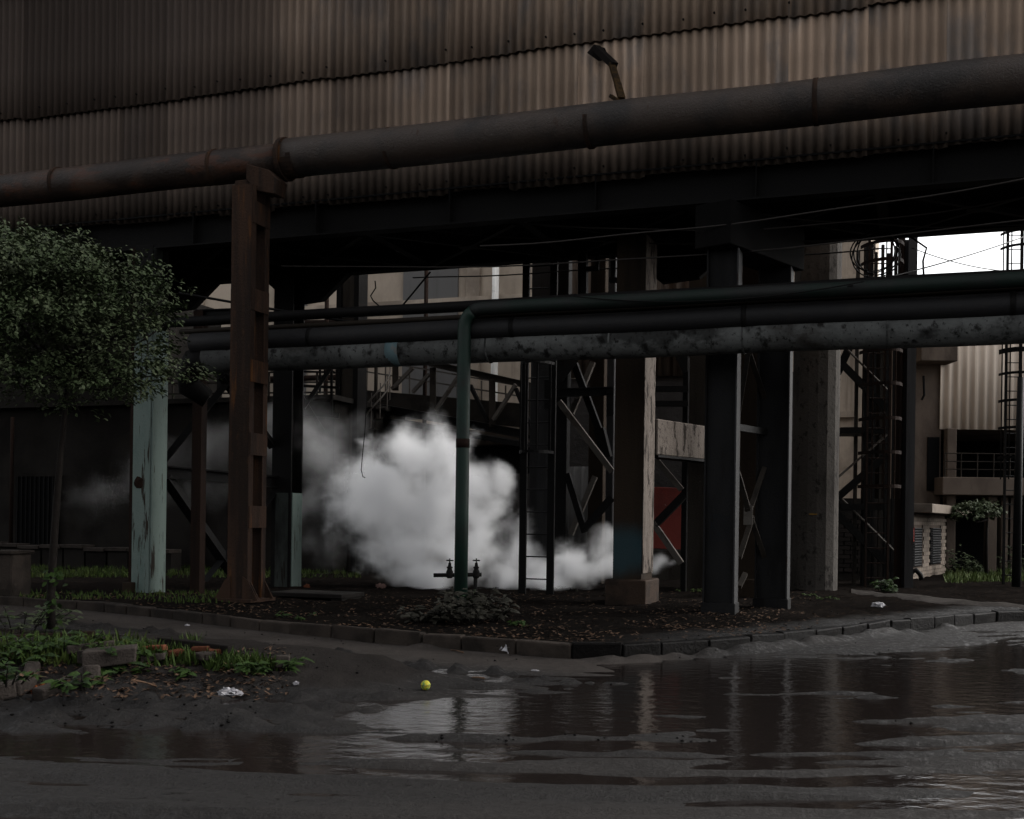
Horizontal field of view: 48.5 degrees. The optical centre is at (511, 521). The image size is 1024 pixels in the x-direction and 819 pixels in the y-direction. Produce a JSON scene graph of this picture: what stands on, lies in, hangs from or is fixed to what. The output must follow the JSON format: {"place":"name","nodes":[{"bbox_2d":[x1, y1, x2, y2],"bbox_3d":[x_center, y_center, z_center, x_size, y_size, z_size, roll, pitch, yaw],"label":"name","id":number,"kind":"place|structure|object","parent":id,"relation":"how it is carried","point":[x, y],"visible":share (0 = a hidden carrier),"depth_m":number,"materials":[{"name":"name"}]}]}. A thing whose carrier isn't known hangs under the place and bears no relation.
{"place":"outdoors","nodes":[
{"label":"outdoors","id":0,"kind":"place"},
{"bbox_2d":[15,631,94,637],"bbox_3d":[-4.471,1.233,11.086,0.769,0.306,0.189,1,0,-23],"label":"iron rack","id":1,"kind":"object","parent":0,"point":[69,634],"visible":0.21,"depth_m":11.16,"materials":[{"name":"metal"}]},
{"bbox_2d":[31,563,361,577],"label":"grass","id":2,"kind":"structure","parent":0,"point":[86,572],"depth_m":25.48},
{"bbox_2d":[303,369,342,430],"bbox_3d":[-4.530,-2.950,26.387,1.057,1.732,0.865,1,0,0],"label":"hall bracing","id":3,"kind":"object","parent":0,"point":[307,401],"visible":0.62,"depth_m":26.37,"materials":[{"name":"metal"}]},
{"bbox_2d":[0,605,1023,818],"bbox_3d":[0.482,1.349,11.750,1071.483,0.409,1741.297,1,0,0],"label":"road","id":4,"kind":"structure","parent":0,"point":[125,791],"depth_m":7.17,"materials":[{"name":"asphalt"}]},
{"bbox_2d":[0,661,40,700],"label":"broken edging","id":5,"kind":"object","parent":4,"relation":"on","point":[16,689],"visible":0.63,"depth_m":8.79,"materials":[{"name":"concrete"}]},
{"bbox_2d":[0,660,43,687],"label":"weed","id":6,"kind":"object","parent":4,"relation":"on","point":[10,676],"visible":0.93,"depth_m":8.42,"materials":[{"name":"green plant"}]},
{"bbox_2d":[0,634,60,664],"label":"weed","id":7,"kind":"object","parent":4,"relation":"on","point":[35,657],"visible":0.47,"depth_m":9.77,"materials":[{"name":"green plant"}]},
{"bbox_2d":[0,603,83,631],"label":"bush","id":8,"kind":"object","parent":4,"relation":"on","point":[37,620],"visible":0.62,"depth_m":14.17,"materials":[{"name":"green plant"}]},
{"bbox_2d":[32,665,100,700],"bbox_3d":[-3.435,1.221,8.703,0.419,0.398,1.419,1,0,-25],"label":"broken edging","id":9,"kind":"object","parent":4,"relation":"on","point":[41,693],"visible":0.34,"depth_m":8.79,"materials":[{"name":"concrete"}]},
{"bbox_2d":[9,629,139,658],"bbox_3d":[-3.755,1.077,10.019,1.065,0.275,0.937,1,0,0],"label":"weed","id":10,"kind":"object","parent":4,"relation":"on","point":[40,647],"visible":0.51,"depth_m":9.77,"materials":[{"name":"green plant"}]},
{"bbox_2d":[0,627,205,666],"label":"grass","id":11,"kind":"structure","parent":4,"relation":"on","point":[188,658],"depth_m":9.79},
{"bbox_2d":[66,640,114,653],"bbox_3d":[-3.634,1.080,9.798,0.392,0.110,0.110,1,0,-29],"label":"concrete chunk","id":12,"kind":"object","parent":11,"relation":"on","point":[74,649],"visible":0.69,"depth_m":9.71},
{"bbox_2d":[82,644,137,666],"bbox_3d":[-3.373,1.132,9.548,0.433,0.185,0.209,1,0,-16],"label":"concrete chunk","id":13,"kind":"object","parent":4,"relation":"on","point":[127,654],"visible":0.79,"depth_m":9.46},
{"bbox_2d":[81,636,170,661],"bbox_3d":[-3.295,1.115,9.846,0.756,0.230,1.075,1,0,15],"label":"weed","id":14,"kind":"object","parent":4,"relation":"on","point":[147,651],"visible":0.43,"depth_m":9.67,"materials":[{"name":"green plant"}]},
{"bbox_2d":[101,662,155,675],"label":"weed","id":15,"kind":"object","parent":4,"relation":"on","point":[116,669],"visible":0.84,"depth_m":9.49,"materials":[{"name":"green plant"}]},
{"bbox_2d":[140,652,166,662],"bbox_3d":[-3.065,1.161,9.730,0.212,0.080,0.136,1,0,-12],"label":"concrete chunk","id":16,"kind":"object","parent":4,"relation":"on","point":[160,656],"visible":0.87,"depth_m":9.67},
{"bbox_2d":[169,665,196,681],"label":"weed","id":17,"kind":"object","parent":4,"relation":"on","point":[183,671],"visible":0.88,"depth_m":9.54,"materials":[{"name":"green plant"}]},
{"bbox_2d":[157,637,233,653],"bbox_3d":[-2.790,1.087,10.014,0.806,0.098,0.090,1,0,26],"label":"charred plank","id":18,"kind":"object","parent":4,"relation":"on","point":[223,647],"visible":0.7,"depth_m":9.98,"materials":[{"name":"brown wood"}]},
{"bbox_2d":[195,651,215,660],"bbox_3d":[-2.639,1.153,9.788,0.166,0.080,0.129,1,0,-36],"label":"concrete chunk","id":19,"kind":"object","parent":4,"relation":"on","point":[201,655],"visible":0.9,"depth_m":9.74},
{"bbox_2d":[216,687,243,696],"bbox_3d":[-2.261,1.368,9.130,0.232,0.082,0.146,1,0,0],"label":"plastic bag","id":20,"kind":"object","parent":4,"relation":"on","point":[228,692],"visible":0.94,"depth_m":9.10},
{"bbox_2d":[201,645,290,671],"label":"grass","id":21,"kind":"structure","parent":4,"relation":"on","point":[216,662],"depth_m":9.66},
{"bbox_2d":[216,657,314,675],"bbox_3d":[-2.132,1.225,9.599,0.771,0.147,0.676,1,0,18],"label":"weed","id":22,"kind":"object","parent":4,"relation":"on","point":[292,663],"visible":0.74,"depth_m":9.49,"materials":[{"name":"green plant"}]},
{"bbox_2d":[276,654,289,667],"bbox_3d":[-1.935,1.181,9.622,0.113,0.108,0.087,1,0,0],"label":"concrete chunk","id":23,"kind":"object","parent":4,"relation":"on","point":[282,657],"visible":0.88,"depth_m":9.59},
{"bbox_2d":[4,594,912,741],"bbox_3d":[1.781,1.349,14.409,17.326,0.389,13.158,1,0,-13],"label":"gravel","id":24,"kind":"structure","parent":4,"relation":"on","point":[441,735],"depth_m":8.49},
{"bbox_2d":[40,670,117,693],"bbox_3d":[-3.064,1.134,8.058,0.280,0.148,0.617,1,0,20],"label":"weed","id":25,"kind":"object","parent":24,"relation":"on","point":[62,684],"visible":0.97,"depth_m":8.02,"materials":[{"name":"green plant"}]},
{"bbox_2d":[0,617,1023,818],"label":"puddle water","id":26,"kind":"structure","parent":4,"relation":"on","point":[983,681],"depth_m":8.03,"materials":[{"name":"black liquid"}]},
{"bbox_2d":[0,596,1023,658],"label":"kerb","id":27,"kind":"structure","parent":4,"relation":"on","point":[564,650],"depth_m":13.54,"materials":[{"name":"concrete"}]},
{"bbox_2d":[0,561,1023,642],"bbox_3d":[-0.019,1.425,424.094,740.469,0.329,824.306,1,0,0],"label":"ground","id":28,"kind":"structure","parent":0,"point":[412,579],"depth_m":17.89,"materials":[{"name":"black soil"}]},
{"bbox_2d":[0,549,33,595],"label":"block post","id":29,"kind":"object","parent":28,"relation":"on","point":[15,572],"visible":0.83,"depth_m":18.39,"materials":[{"name":"concrete"}]},
{"bbox_2d":[0,542,180,570],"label":"slab wall","id":30,"kind":"structure","parent":28,"relation":"on","point":[79,555],"depth_m":28.32,"materials":[{"name":"concrete"}]},
{"bbox_2d":[0,215,222,628],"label":"tree","id":31,"kind":"object","parent":28,"relation":"on","point":[23,267],"visible":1,"depth_m":13.06,"materials":[{"name":"green plant"}]},
{"bbox_2d":[42,567,67,629],"bbox_3d":[-5.462,0.918,13.567,0.323,0.747,0.240,1,0,0],"label":"climbing vine","id":32,"kind":"object","parent":31,"relation":"attached to","point":[52,580],"visible":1,"depth_m":13.53,"materials":[{"name":"green plant"}]},
{"bbox_2d":[19,588,229,602],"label":"grass","id":33,"kind":"structure","parent":28,"relation":"on","point":[160,592],"depth_m":18.38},
{"bbox_2d":[122,245,168,592],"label":"mint column","id":34,"kind":"structure","parent":28,"relation":"on","point":[147,499],"depth_m":19.74,"materials":[{"name":"paint"}]},
{"bbox_2d":[0,292,405,572],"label":"building","id":35,"kind":"structure","parent":28,"relation":"on","point":[94,505],"depth_m":29.88,"materials":[{"name":"paint"}]},
{"bbox_2d":[14,473,58,544],"bbox_3d":[-12.728,-0.300,30.465,1.540,2.002,0.195,1,0,20],"label":"window","id":36,"kind":"structure","parent":35,"relation":"in","point":[34,491],"depth_m":30.42,"materials":[{"name":"metal"}]},
{"bbox_2d":[168,371,334,398],"bbox_3d":[-7.158,-3.432,29.151,5.880,0.939,0.045,1,0,20],"label":"roof railing","id":37,"kind":"object","parent":35,"relation":"on","point":[269,382],"visible":0.14,"depth_m":28.77,"materials":[{"name":"black metal"}]},
{"bbox_2d":[367,364,530,446],"bbox_3d":[-1.822,-3.317,29.655,6.708,2.959,1.202,1,0,37],"label":"walkway truss","id":38,"kind":"object","parent":35,"relation":"attached to","point":[492,415],"visible":0.58,"depth_m":28.96,"materials":[{"name":"black metal"}]},
{"bbox_2d":[190,308,230,593],"bbox_3d":[-4.898,-1.186,19.578,1.311,4.960,0.326,1,0,25],"label":"brown post","id":39,"kind":"object","parent":28,"relation":"on","point":[198,497],"visible":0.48,"depth_m":19.68,"materials":[{"name":"metal"}]},
{"bbox_2d":[179,291,349,320],"bbox_3d":[-2.952,-3.368,18.768,5.707,1.072,0.038,1,0,15],"label":"wire","id":40,"kind":"object","parent":39,"relation":"attached to","point":[229,301],"visible":0.27,"depth_m":19.27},
{"bbox_2d":[167,372,278,581],"bbox_3d":[-5.343,-0.752,21.020,2.581,4.194,0.447,1,0,-41],"label":"bent bracing","id":41,"kind":"object","parent":28,"relation":"on","point":[182,500],"visible":0.47,"depth_m":20.77,"materials":[{"name":"metal"}]},
{"bbox_2d":[214,164,286,602],"bbox_3d":[-3.994,-2.111,17.776,0.927,6.828,0.880,1,0,20],"label":"lattice post","id":42,"kind":"object","parent":28,"relation":"on","point":[252,194],"visible":0.91,"depth_m":17.50,"materials":[{"name":"metal"}]},
{"bbox_2d":[0,53,1023,207],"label":"overhead pipe","id":43,"kind":"object","parent":42,"relation":"on","point":[992,81],"visible":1,"depth_m":15.98,"materials":[{"name":"metal"}]},
{"bbox_2d":[73,269,1023,329],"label":"rack pipe","id":44,"kind":"object","parent":42,"relation":"attached to","point":[372,311],"visible":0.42,"depth_m":17.75,"materials":[{"name":"metal"}]},
{"bbox_2d":[270,272,304,586],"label":"sooty column","id":45,"kind":"structure","parent":28,"relation":"on","point":[287,469],"depth_m":21.78,"materials":[{"name":"metal"}]},
{"bbox_2d":[269,272,351,304],"bbox_3d":[-3.976,-4.479,22.053,1.885,0.549,0.180,1,0,20],"label":"knee bracket","id":46,"kind":"object","parent":45,"relation":"attached to","point":[312,289],"visible":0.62,"depth_m":21.90,"materials":[{"name":"metal"}]},
{"bbox_2d":[271,589,363,600],"bbox_3d":[-3.235,1.240,18.860,1.350,0.145,0.800,1,0,20],"label":"pit cover","id":47,"kind":"object","parent":28,"relation":"on","point":[338,595],"visible":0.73,"depth_m":18.58,"materials":[{"name":"paint"}]},
{"bbox_2d":[335,275,367,571],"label":"girder column","id":48,"kind":"structure","parent":28,"relation":"on","point":[352,291],"depth_m":28.29,"materials":[{"name":"metal"}]},
{"bbox_2d":[366,367,390,569],"bbox_3d":[-3.534,-1.393,29.298,0.762,5.289,0.760,1,0,0],"label":"spiral stair","id":49,"kind":"object","parent":28,"relation":"on","point":[374,438],"visible":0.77,"depth_m":29.25,"materials":[{"name":"black metal"}]},
{"bbox_2d":[5,591,818,699],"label":"leaf litter","id":50,"kind":"object","parent":28,"relation":"on","point":[252,680],"visible":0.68,"depth_m":12.96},
{"bbox_2d":[420,270,428,568],"bbox_3d":[-2.340,-3.182,30.500,0.113,9.000,0.113,1,0,0],"label":"pole","id":51,"kind":"object","parent":28,"relation":"on","point":[423,497],"depth_m":30.45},
{"bbox_2d":[397,605,466,623],"bbox_3d":[-1.021,1.217,14.679,0.973,0.250,0.701,1,0,0],"label":"bush","id":52,"kind":"object","parent":28,"relation":"on","point":[432,616],"visible":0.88,"depth_m":14.56,"materials":[{"name":"green plant"}]},
{"bbox_2d":[15,240,878,561],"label":"plant hall","id":53,"kind":"structure","parent":28,"relation":"on","point":[401,286],"depth_m":35.83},
{"bbox_2d":[270,375,334,381],"bbox_3d":[-8.518,-4.562,36.552,6.672,0.254,0.171,1,0,20],"label":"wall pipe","id":54,"kind":"object","parent":53,"relation":"attached to","point":[309,377],"depth_m":35.69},
{"bbox_2d":[433,558,481,592],"bbox_3d":[-0.905,0.973,18.900,0.799,0.730,0.124,1,0,0],"label":"valve pipe","id":55,"kind":"object","parent":28,"relation":"on","point":[476,574],"visible":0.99,"depth_m":18.87,"materials":[{"name":"metal"}]},
{"bbox_2d":[433,586,520,624],"bbox_3d":[-0.454,1.097,14.725,1.134,0.483,1.350,1,0,0],"label":"bush","id":56,"kind":"object","parent":28,"relation":"on","point":[477,606],"visible":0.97,"depth_m":14.56,"materials":[{"name":"green plant"}]},
{"bbox_2d":[448,430,529,573],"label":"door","id":57,"kind":"structure","parent":28,"relation":"on","point":[494,499],"depth_m":29.04,"materials":[{"name":"steam"},{"name":"water vapour"}]},
{"bbox_2d":[518,261,557,593],"bbox_3d":[0.397,-1.665,20.385,0.660,6.060,0.516,1,0,20],"label":"caged ladder","id":58,"kind":"object","parent":28,"relation":"on","point":[524,451],"visible":0.84,"depth_m":20.50,"materials":[{"name":"metal"}]},
{"bbox_2d":[528,262,549,585],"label":"grey column","id":59,"kind":"structure","parent":28,"relation":"on","point":[538,479],"depth_m":23.43,"materials":[{"name":"metal"}]},
{"bbox_2d":[554,261,571,587],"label":"black column","id":60,"kind":"structure","parent":28,"relation":"on","point":[561,547],"depth_m":22.49,"materials":[{"name":"metal"}]},
{"bbox_2d":[544,360,613,535],"bbox_3d":[1.323,-1.489,22.308,1.425,3.548,0.938,1,0,0],"label":"tower bracing","id":61,"kind":"object","parent":60,"relation":"attached to","point":[602,451],"visible":0.89,"depth_m":22.36,"materials":[{"name":"metal"}]},
{"bbox_2d":[587,258,608,583],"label":"brown column","id":62,"kind":"structure","parent":28,"relation":"on","point":[596,531],"depth_m":24.36,"materials":[{"name":"metal"}]},
{"bbox_2d":[604,258,616,584],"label":"grey strip column","id":63,"kind":"structure","parent":28,"relation":"on","point":[609,489],"depth_m":23.86,"materials":[{"name":"metal"}]},
{"bbox_2d":[605,233,658,604],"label":"concrete pillar","id":64,"kind":"structure","parent":28,"relation":"on","point":[632,581],"depth_m":18.41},
{"bbox_2d":[0,0,1023,297],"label":"conveyor gallery","id":65,"kind":"object","parent":64,"relation":"on","point":[86,82],"visible":0.81,"depth_m":18.21,"materials":[{"name":"metal"}]},
{"bbox_2d":[168,281,220,312],"bbox_3d":[-6.738,-4.517,23.045,1.885,0.549,0.180,1,0,20],"label":"knee bracket","id":66,"kind":"object","parent":65,"relation":"attached to","point":[207,289],"visible":0.47,"depth_m":22.86,"materials":[{"name":"metal"}]},
{"bbox_2d":[578,252,599,293],"bbox_3d":[1.324,-4.229,19.627,0.366,0.832,0.130,1,0,20],"label":"hanger post","id":67,"kind":"object","parent":65,"relation":"attached to","point":[584,269],"visible":0.79,"depth_m":19.65,"materials":[{"name":"metal"}]},
{"bbox_2d":[587,44,624,99],"bbox_3d":[1.425,-6.556,16.675,0.298,1.260,1.184,1,0,-15],"label":"lamp","id":68,"kind":"object","parent":65,"relation":"attached to","point":[598,52],"visible":0.92,"depth_m":16.58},
{"bbox_2d":[425,230,862,243],"bbox_3d":[1.519,-4.762,18.657,8.166,0.609,0.021,1,0,12],"label":"cable","id":69,"kind":"object","parent":65,"relation":"hanging from","point":[609,241],"visible":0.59,"depth_m":18.75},
{"bbox_2d":[657,249,706,283],"bbox_3d":[2.885,-4.387,19.588,1.885,0.549,0.180,1,0,20],"label":"knee bracket","id":70,"kind":"object","parent":65,"relation":"attached to","point":[670,270],"visible":0.47,"depth_m":19.50,"materials":[{"name":"metal"}]},
{"bbox_2d":[413,248,882,277],"bbox_3d":[2.084,-4.468,19.887,8.377,0.109,0.021,1,0,20],"label":"cable","id":71,"kind":"object","parent":70,"relation":"attached to","point":[616,268],"visible":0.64,"depth_m":20.41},
{"bbox_2d":[524,197,1019,230],"bbox_3d":[3.702,-4.558,17.075,7.685,0.371,0.021,1,0,15],"label":"cable","id":72,"kind":"object","parent":65,"relation":"hanging from","point":[793,226],"visible":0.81,"depth_m":16.82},
{"bbox_2d":[850,228,927,276],"bbox_3d":[5.948,-4.188,17.996,1.170,0.916,0.083,1,0,20],"label":"cable coil","id":73,"kind":"object","parent":65,"relation":"hanging from","point":[870,272],"visible":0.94,"depth_m":18.01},
{"bbox_2d":[609,255,616,282],"bbox_3d":[1.816,-4.120,19.131,0.364,0.709,0.090,1,0,20],"label":"hanging bracket","id":74,"kind":"object","parent":64,"relation":"hanging from","point":[613,278],"visible":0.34,"depth_m":19.14,"materials":[{"name":"metal"}]},
{"bbox_2d":[652,550,680,579],"bbox_3d":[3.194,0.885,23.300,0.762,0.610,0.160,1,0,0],"label":"steam","id":75,"kind":"object","parent":28,"relation":"on","point":[666,566],"visible":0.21,"depth_m":23.22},
{"bbox_2d":[653,487,680,548],"bbox_3d":[3.197,-0.065,23.200,0.686,1.267,0.040,1,0,0],"label":"red board","id":76,"kind":"object","parent":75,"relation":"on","point":[664,498],"visible":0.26,"depth_m":23.18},
{"bbox_2d":[680,357,689,591],"bbox_3d":[3.343,-0.882,22.000,0.110,4.575,0.110,1,0,20],"label":"black post","id":77,"kind":"object","parent":28,"relation":"on","point":[684,521],"visible":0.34,"depth_m":21.95,"materials":[{"name":"metal"}]},
{"bbox_2d":[687,274,706,590],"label":"grey concrete column","id":78,"kind":"structure","parent":28,"relation":"on","point":[695,484],"depth_m":22.32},
{"bbox_2d":[701,247,741,614],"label":"steel column","id":79,"kind":"structure","parent":28,"relation":"on","point":[721,480],"depth_m":16.70,"materials":[{"name":"metal"}]},
{"bbox_2d":[281,219,1023,267],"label":"cable","id":80,"kind":"object","parent":79,"relation":"attached to","point":[665,256],"visible":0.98,"depth_m":17.34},
{"bbox_2d":[695,199,804,271],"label":"head beam","id":81,"kind":"structure","parent":79,"relation":"on","point":[750,236],"depth_m":16.78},
{"bbox_2d":[480,178,1023,246],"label":"cable","id":82,"kind":"object","parent":81,"relation":"attached to","point":[760,219],"visible":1,"depth_m":16.18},
{"bbox_2d":[454,271,1023,608],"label":"green pipe","id":83,"kind":"object","parent":28,"relation":"on","point":[470,314],"visible":0.98,"depth_m":16.09,"materials":[{"name":"metal"}]},
{"bbox_2d":[176,315,1023,406],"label":"lagged pipe","id":84,"kind":"object","parent":83,"relation":"attached to","point":[969,331],"visible":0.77,"depth_m":16.20,"materials":[{"name":"metal"}]},
{"bbox_2d":[187,291,1023,351],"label":"dark main pipe","id":85,"kind":"object","parent":84,"relation":"on","point":[1010,303],"visible":0.89,"depth_m":16.06,"materials":[{"name":"metal"}]},
{"bbox_2d":[179,287,1023,333],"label":"thin rack pipe","id":86,"kind":"object","parent":85,"relation":"on","point":[444,318],"visible":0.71,"depth_m":16.52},
{"bbox_2d":[847,236,1023,286],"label":"wire","id":87,"kind":"object","parent":83,"relation":"attached to","point":[952,259],"visible":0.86,"depth_m":17.62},
{"bbox_2d":[738,266,757,597],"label":"concrete pillar","id":88,"kind":"structure","parent":28,"relation":"on","point":[748,415],"depth_m":20.44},
{"bbox_2d":[655,419,704,463],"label":"concrete beam","id":89,"kind":"structure","parent":88,"relation":"attached to","point":[679,441],"depth_m":20.14,"materials":[{"name":"concrete"}]},
{"bbox_2d":[654,356,687,564],"bbox_3d":[2.992,-1.168,21.658,0.716,3.996,0.164,1,0,0],"label":"side bracing","id":90,"kind":"object","parent":89,"relation":"attached to","point":[670,508],"visible":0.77,"depth_m":21.61,"materials":[{"name":"metal"}]},
{"bbox_2d":[753,266,793,608],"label":"steel column","id":91,"kind":"structure","parent":28,"relation":"on","point":[773,510],"depth_m":17.85,"materials":[{"name":"metal"}]},
{"bbox_2d":[738,353,767,588],"bbox_3d":[3.788,-0.821,17.668,0.153,3.705,1.456,1,0,37],"label":"cross bracing","id":92,"kind":"object","parent":91,"relation":"attached to","point":[749,519],"visible":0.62,"depth_m":17.44,"materials":[{"name":"beige metal"}]},
{"bbox_2d":[790,243,841,590],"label":"round pillar","id":93,"kind":"structure","parent":28,"relation":"on","point":[815,470],"depth_m":22.59,"materials":[{"name":"concrete"}]},
{"bbox_2d":[838,498,894,580],"bbox_3d":[8.509,0.496,27.462,1.800,2.100,0.375,1,0,0],"label":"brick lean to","id":94,"kind":"object","parent":28,"relation":"on","point":[844,553],"visible":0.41,"depth_m":27.35,"materials":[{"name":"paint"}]},
{"bbox_2d":[857,239,903,586],"bbox_3d":[7.827,-2.415,23.982,0.871,7.760,0.707,1,0,0],"label":"caged ladder","id":95,"kind":"object","parent":28,"relation":"on","point":[866,452],"visible":0.73,"depth_m":24.11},
{"bbox_2d":[869,577,897,591],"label":"shrub","id":96,"kind":"object","parent":28,"relation":"on","point":[886,587],"visible":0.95,"depth_m":22.67,"materials":[{"name":"green plant"}]},
{"bbox_2d":[893,237,917,587],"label":"flanged column","id":97,"kind":"structure","parent":28,"relation":"on","point":[903,535],"depth_m":24.45,"materials":[{"name":"metal"}]},
{"bbox_2d":[875,347,957,504],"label":"tan block","id":98,"kind":"structure","parent":28,"relation":"on","point":[930,361],"depth_m":34.00,"materials":[{"name":"concrete"}]},
{"bbox_2d":[927,437,939,490],"bbox_3d":[12.573,-1.719,33.990,0.350,1.600,0.060,1,0,0],"label":"window","id":99,"kind":"structure","parent":98,"relation":"in","point":[932,442],"depth_m":33.96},
{"bbox_2d":[913,504,971,578],"bbox_3d":[10.155,0.527,31.455,3.900,1.921,6.600,1,0,30],"label":"tiled kiosk","id":100,"kind":"object","parent":28,"relation":"on","point":[929,555],"visible":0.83,"depth_m":30.14,"materials":[{"name":"tile"}]},
{"bbox_2d":[943,543,973,571],"bbox_3d":[12.201,1.054,31.117,0.902,0.927,0.646,1,0,0],"label":"shrub","id":101,"kind":"object","parent":28,"relation":"on","point":[953,564],"visible":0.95,"depth_m":31.10,"materials":[{"name":"green plant"}]},
{"bbox_2d":[963,558,983,573],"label":"shrub","id":102,"kind":"object","parent":28,"relation":"on","point":[978,567],"visible":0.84,"depth_m":30.88,"materials":[{"name":"green plant"}]},
{"bbox_2d":[947,498,1007,573],"bbox_3d":[12.298,0.450,30.080,1.410,2.153,2.090,1,0,36],"label":"tree","id":103,"kind":"object","parent":28,"relation":"on","point":[987,507],"visible":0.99,"depth_m":29.90,"materials":[{"name":"green plant"}]},
{"bbox_2d":[934,344,1023,571],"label":"pale shed","id":104,"kind":"structure","parent":28,"relation":"on","point":[970,397],"depth_m":33.95,"materials":[{"name":"beige metal"}]},
{"bbox_2d":[996,540,1023,574],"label":"shrub","id":105,"kind":"object","parent":28,"relation":"on","point":[1010,555],"visible":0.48,"depth_m":31.02,"materials":[{"name":"green plant"}]},
{"bbox_2d":[997,230,1023,583],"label":"caged ladder","id":106,"kind":"object","parent":28,"relation":"on","point":[1006,350],"visible":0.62,"depth_m":26.48,"materials":[{"name":"metal"}]},
{"bbox_2d":[1011,377,1023,586],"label":"leaning post","id":107,"kind":"object","parent":28,"relation":"on","point":[1017,540],"visible":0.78,"depth_m":25.43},
{"bbox_2d":[568,260,792,574],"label":"corrugated shed","id":108,"kind":"structure","parent":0,"point":[669,372],"depth_m":28.49,"materials":[{"name":"grey paint"}]},
{"bbox_2d":[838,242,895,585],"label":"stair tower","id":109,"kind":"structure","parent":0,"point":[855,481],"depth_m":25.12,"materials":[{"name":"black metal"}]},
{"bbox_2d":[851,589,1023,608],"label":"dirt track","id":110,"kind":"structure","parent":0,"point":[930,599],"depth_m":20.34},
{"bbox_2d":[879,231,1019,275],"label":"sky","id":111,"kind":"structure","parent":0,"point":[949,247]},
{"bbox_2d":[944,566,1023,582],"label":"grass","id":112,"kind":"structure","parent":0,"point":[960,576],"depth_m":28.42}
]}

